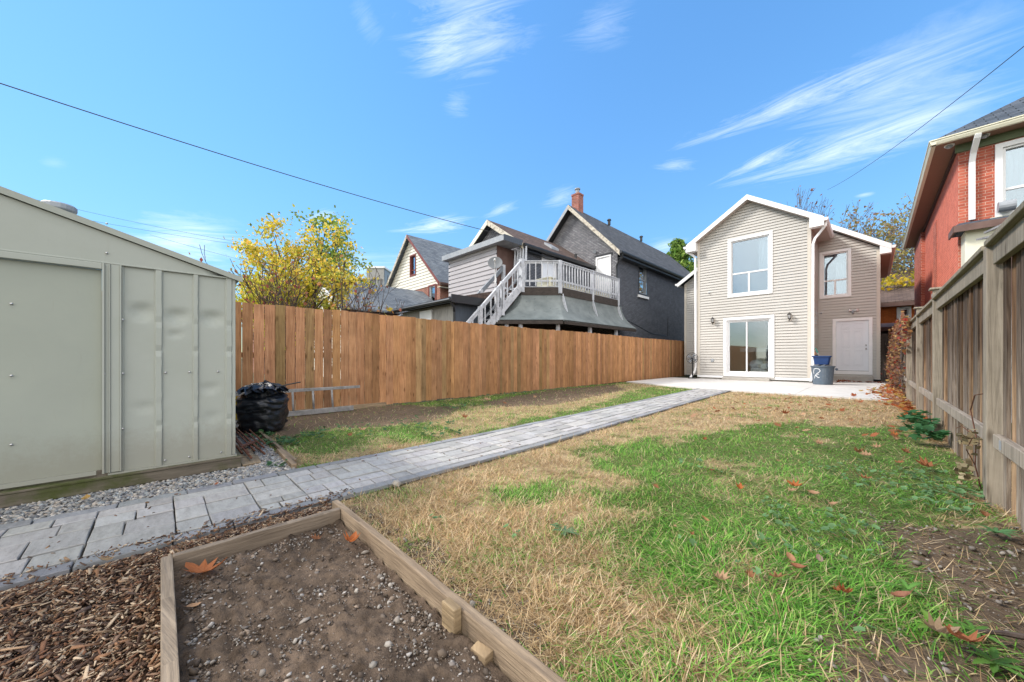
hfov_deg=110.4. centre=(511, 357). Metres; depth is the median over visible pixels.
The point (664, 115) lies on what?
sky
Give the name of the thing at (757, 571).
mallow weeds
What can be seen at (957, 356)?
weathered fence
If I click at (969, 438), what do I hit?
withered plant
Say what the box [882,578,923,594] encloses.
dandelion plant
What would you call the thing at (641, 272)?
window
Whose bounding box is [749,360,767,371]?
bed
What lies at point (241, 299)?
yellow bush
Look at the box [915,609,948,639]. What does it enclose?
dandelion plant
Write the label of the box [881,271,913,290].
yellow leafed tree
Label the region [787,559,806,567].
fallen leaf
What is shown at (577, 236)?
grey brick house
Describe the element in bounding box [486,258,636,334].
deck
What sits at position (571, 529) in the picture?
dandelion plant
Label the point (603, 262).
upper door
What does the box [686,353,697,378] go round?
pedestal fan
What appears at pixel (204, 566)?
fallen leaf
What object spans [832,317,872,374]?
back door
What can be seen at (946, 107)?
power line
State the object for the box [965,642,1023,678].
dandelion plant
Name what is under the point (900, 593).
fallen leaf
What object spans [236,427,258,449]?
steel rod
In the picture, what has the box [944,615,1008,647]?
dandelion plant
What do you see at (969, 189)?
red brick house
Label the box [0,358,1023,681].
ground
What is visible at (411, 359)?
cedar fence
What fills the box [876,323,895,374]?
brown porch
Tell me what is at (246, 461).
plank offcut
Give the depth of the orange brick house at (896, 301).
20.59 m
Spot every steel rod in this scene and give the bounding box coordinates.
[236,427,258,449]
[236,431,255,451]
[236,439,252,458]
[244,431,264,447]
[249,429,265,443]
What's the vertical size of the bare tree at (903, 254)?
13.004 m
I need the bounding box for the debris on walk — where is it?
[8,434,520,576]
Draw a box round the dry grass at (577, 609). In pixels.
[268,382,1023,681]
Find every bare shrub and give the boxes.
[189,245,312,386]
[228,248,339,394]
[230,257,388,392]
[263,246,399,377]
[314,298,403,380]
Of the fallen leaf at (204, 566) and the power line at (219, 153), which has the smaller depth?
the fallen leaf at (204, 566)
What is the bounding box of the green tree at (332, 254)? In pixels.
[287,203,377,309]
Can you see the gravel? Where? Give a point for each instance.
(34, 511)
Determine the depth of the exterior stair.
14.36 m
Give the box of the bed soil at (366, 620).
[174,518,510,681]
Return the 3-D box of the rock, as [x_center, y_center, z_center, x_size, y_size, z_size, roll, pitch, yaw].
[-0.892,0.972,2.749,0.060,0.054,0.081,0,0,-45]
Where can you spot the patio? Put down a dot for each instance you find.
(843, 390)
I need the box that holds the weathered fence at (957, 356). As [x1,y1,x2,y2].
[901,201,1023,531]
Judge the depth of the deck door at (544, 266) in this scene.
17.51 m
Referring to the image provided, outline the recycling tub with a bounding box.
[812,356,831,364]
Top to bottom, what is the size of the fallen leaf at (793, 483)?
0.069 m
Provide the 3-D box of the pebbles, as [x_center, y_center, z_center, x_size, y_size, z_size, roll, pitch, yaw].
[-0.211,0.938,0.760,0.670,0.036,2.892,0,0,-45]
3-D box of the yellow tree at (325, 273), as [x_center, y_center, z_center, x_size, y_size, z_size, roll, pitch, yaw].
[-7.162,-2.177,12.453,3.812,6.382,6.308,0,0,-78]
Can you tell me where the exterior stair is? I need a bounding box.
[466,261,520,324]
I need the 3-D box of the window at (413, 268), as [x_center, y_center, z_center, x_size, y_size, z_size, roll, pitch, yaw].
[-6.349,-6.169,24.028,0.798,1.552,0.908,0,0,-45]
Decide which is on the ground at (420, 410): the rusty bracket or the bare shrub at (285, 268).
the bare shrub at (285, 268)
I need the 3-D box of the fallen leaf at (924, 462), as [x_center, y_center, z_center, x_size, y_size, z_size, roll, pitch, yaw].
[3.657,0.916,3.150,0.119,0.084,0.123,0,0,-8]
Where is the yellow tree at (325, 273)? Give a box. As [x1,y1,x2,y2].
[223,212,378,373]
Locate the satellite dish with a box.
[488,257,502,283]
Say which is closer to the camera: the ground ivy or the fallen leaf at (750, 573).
the fallen leaf at (750, 573)
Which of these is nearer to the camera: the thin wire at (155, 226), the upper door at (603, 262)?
the upper door at (603, 262)
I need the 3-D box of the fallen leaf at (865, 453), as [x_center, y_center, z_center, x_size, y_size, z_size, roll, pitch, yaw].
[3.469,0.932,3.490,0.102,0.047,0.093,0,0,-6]
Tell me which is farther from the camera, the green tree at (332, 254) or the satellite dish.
the green tree at (332, 254)
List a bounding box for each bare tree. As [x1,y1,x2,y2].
[787,187,878,291]
[817,193,914,324]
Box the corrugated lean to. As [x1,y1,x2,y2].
[387,289,508,325]
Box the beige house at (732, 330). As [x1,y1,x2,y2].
[675,194,895,382]
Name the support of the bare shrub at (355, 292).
on the ground at (420, 410)
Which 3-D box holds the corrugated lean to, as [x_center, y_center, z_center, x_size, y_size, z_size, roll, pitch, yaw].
[-2.965,-0.975,15.867,3.100,3.950,5.040,0,0,-45]
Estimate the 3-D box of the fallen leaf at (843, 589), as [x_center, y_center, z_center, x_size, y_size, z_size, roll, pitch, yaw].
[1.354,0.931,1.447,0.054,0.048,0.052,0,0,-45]
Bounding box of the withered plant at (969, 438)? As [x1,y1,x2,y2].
[954,393,982,488]
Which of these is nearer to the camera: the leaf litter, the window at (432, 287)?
the leaf litter
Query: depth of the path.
2.48 m
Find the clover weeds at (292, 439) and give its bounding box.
[245,391,538,466]
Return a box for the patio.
[627,377,905,400]
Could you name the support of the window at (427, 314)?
in the corrugated lean to
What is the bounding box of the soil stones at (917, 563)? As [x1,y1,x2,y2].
[354,503,1023,681]
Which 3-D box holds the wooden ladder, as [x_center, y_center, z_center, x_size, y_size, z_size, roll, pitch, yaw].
[-4.223,0.764,5.600,3.650,0.458,0.114,0,0,-45]
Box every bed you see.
[160,500,565,681]
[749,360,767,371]
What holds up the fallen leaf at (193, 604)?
on the bed soil at (366, 620)
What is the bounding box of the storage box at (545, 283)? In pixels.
[536,276,555,285]
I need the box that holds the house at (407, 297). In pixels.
[314,281,432,378]
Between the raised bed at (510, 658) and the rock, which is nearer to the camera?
the raised bed at (510, 658)
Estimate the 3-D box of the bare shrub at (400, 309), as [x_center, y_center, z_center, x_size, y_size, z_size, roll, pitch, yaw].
[-4.081,-0.256,9.098,3.114,2.569,1.746,0,0,-1]
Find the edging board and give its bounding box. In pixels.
[257,431,296,468]
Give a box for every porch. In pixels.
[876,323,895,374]
[976,224,1011,422]
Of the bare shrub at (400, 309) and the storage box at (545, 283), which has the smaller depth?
the bare shrub at (400, 309)
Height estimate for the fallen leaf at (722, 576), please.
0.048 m
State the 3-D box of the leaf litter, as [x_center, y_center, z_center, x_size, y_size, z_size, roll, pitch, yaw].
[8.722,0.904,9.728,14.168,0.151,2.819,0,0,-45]
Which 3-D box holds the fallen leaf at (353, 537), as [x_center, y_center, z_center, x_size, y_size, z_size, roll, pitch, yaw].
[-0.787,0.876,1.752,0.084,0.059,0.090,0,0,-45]
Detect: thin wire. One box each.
[39,200,259,245]
[95,221,238,244]
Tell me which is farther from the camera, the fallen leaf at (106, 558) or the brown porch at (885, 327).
the brown porch at (885, 327)
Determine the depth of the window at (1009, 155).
8.99 m
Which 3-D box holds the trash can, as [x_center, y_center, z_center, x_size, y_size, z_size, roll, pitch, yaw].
[11.262,0.591,12.862,0.700,0.746,0.760,0,0,-45]
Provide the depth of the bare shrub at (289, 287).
8.81 m
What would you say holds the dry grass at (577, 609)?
on the ground at (420, 410)
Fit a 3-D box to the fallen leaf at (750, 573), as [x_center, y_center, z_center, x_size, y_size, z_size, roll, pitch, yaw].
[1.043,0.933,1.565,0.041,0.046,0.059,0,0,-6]
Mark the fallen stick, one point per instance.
(1015, 635)
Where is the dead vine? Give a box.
[883,310,912,396]
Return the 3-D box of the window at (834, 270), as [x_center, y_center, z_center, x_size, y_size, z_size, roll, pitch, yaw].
[14.114,-3.589,15.526,0.798,2.130,1.111,0,0,-45]
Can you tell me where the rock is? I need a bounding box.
[392,480,400,486]
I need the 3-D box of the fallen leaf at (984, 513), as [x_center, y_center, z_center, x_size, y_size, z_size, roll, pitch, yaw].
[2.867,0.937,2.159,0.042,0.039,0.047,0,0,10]
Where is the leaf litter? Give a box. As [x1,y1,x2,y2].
[690,380,928,437]
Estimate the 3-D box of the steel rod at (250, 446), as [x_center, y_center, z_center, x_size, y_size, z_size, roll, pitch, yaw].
[-3.372,0.949,4.389,2.086,0.024,0.035,0,0,45]
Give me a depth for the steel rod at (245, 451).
3.58 m
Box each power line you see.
[0,83,501,234]
[835,46,1023,185]
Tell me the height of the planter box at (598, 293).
0.224 m
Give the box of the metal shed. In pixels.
[0,186,242,507]
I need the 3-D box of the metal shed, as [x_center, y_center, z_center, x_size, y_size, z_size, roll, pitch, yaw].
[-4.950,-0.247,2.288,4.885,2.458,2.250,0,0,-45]
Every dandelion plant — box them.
[550,524,578,536]
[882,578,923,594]
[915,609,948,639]
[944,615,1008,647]
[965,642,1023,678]
[977,524,1021,537]
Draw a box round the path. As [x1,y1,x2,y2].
[0,388,730,590]
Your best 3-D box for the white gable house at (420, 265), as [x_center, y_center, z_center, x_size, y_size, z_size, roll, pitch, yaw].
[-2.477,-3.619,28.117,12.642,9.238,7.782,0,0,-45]
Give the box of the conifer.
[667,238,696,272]
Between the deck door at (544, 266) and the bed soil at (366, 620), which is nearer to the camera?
the bed soil at (366, 620)
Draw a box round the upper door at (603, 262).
[594,252,611,297]
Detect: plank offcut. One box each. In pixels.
[239,449,254,457]
[241,455,260,466]
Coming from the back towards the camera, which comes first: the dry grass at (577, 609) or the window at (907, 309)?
the window at (907, 309)
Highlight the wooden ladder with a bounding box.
[236,385,359,420]
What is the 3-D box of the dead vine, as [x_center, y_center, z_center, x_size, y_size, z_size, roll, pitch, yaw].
[11.319,-0.144,10.568,9.412,2.298,0.466,0,0,-45]
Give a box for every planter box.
[556,283,584,291]
[586,290,610,297]
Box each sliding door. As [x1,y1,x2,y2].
[0,258,101,483]
[707,315,806,377]
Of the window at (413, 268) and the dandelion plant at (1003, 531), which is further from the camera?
the window at (413, 268)
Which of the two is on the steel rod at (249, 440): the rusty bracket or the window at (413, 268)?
the rusty bracket
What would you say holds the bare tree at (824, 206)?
on the ground at (420, 410)
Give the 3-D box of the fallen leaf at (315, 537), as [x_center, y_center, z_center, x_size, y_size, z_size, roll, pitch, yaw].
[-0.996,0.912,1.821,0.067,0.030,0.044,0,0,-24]
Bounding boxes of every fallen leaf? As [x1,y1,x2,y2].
[94,553,115,560]
[185,557,226,572]
[185,602,200,606]
[310,532,324,538]
[343,531,359,541]
[710,567,731,579]
[746,561,754,576]
[760,565,787,576]
[786,548,795,560]
[787,479,806,485]
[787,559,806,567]
[805,488,819,493]
[816,550,822,560]
[836,580,852,592]
[858,450,874,455]
[889,586,915,596]
[915,455,938,466]
[916,611,960,633]
[942,622,986,641]
[979,509,990,515]
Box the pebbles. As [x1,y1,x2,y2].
[181,524,498,681]
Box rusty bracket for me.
[239,441,256,446]
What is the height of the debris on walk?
0.022 m
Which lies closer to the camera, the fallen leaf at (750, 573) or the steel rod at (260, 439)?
the fallen leaf at (750, 573)
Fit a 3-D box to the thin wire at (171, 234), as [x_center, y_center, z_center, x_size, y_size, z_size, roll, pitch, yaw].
[-19.475,-8.024,24.000,15.579,0.836,0.016,0,0,-23]
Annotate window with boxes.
[410,253,425,278]
[420,310,431,319]
[428,284,436,300]
[638,267,646,295]
[728,230,776,298]
[818,248,853,298]
[897,306,910,319]
[933,220,936,286]
[995,137,1023,216]
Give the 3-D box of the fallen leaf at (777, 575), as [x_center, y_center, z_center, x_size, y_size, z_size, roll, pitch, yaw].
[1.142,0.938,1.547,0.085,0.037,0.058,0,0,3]
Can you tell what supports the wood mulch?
on the ground at (420, 410)
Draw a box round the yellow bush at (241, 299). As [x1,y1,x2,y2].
[236,267,336,349]
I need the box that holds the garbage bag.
[236,380,300,433]
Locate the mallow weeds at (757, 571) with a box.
[429,458,990,631]
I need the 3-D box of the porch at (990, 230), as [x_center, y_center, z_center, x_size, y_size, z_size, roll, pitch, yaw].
[7.311,-0.596,5.278,2.621,3.192,0.252,0,0,-45]
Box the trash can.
[810,365,837,384]
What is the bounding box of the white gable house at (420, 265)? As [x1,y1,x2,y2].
[386,234,460,300]
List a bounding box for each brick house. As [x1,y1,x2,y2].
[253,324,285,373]
[442,188,689,340]
[832,269,913,322]
[902,97,1023,315]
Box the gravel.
[0,421,295,524]
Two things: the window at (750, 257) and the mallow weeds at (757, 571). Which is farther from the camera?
the window at (750, 257)
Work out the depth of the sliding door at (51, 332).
2.49 m
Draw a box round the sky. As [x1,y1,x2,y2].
[0,0,1023,354]
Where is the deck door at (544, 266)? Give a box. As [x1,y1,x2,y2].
[541,254,555,279]
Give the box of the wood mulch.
[0,488,354,681]
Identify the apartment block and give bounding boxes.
[366,266,390,310]
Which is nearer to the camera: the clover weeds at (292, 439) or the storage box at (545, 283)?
the clover weeds at (292, 439)
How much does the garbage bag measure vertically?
0.694 m
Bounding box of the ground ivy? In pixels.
[896,409,950,440]
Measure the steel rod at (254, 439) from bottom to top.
0.024 m
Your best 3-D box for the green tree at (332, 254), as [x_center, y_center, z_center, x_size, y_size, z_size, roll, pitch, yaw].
[-9.661,-3.778,19.823,4.636,9.592,3.492,0,0,-45]
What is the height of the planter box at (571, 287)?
0.224 m
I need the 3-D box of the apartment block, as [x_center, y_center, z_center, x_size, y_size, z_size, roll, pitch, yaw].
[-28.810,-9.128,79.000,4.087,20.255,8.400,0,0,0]
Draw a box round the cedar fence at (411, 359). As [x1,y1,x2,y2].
[236,302,684,410]
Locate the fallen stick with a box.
[976,629,1023,639]
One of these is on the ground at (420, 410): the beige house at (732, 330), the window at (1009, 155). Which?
the beige house at (732, 330)
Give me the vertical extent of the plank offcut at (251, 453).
0.035 m
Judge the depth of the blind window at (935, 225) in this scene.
12.87 m
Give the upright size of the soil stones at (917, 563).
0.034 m
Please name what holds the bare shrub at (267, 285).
on the ground at (420, 410)
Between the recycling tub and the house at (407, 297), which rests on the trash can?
the recycling tub
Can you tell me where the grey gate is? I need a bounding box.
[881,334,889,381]
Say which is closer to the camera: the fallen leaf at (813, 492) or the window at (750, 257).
the fallen leaf at (813, 492)
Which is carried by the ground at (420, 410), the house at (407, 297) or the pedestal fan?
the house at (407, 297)

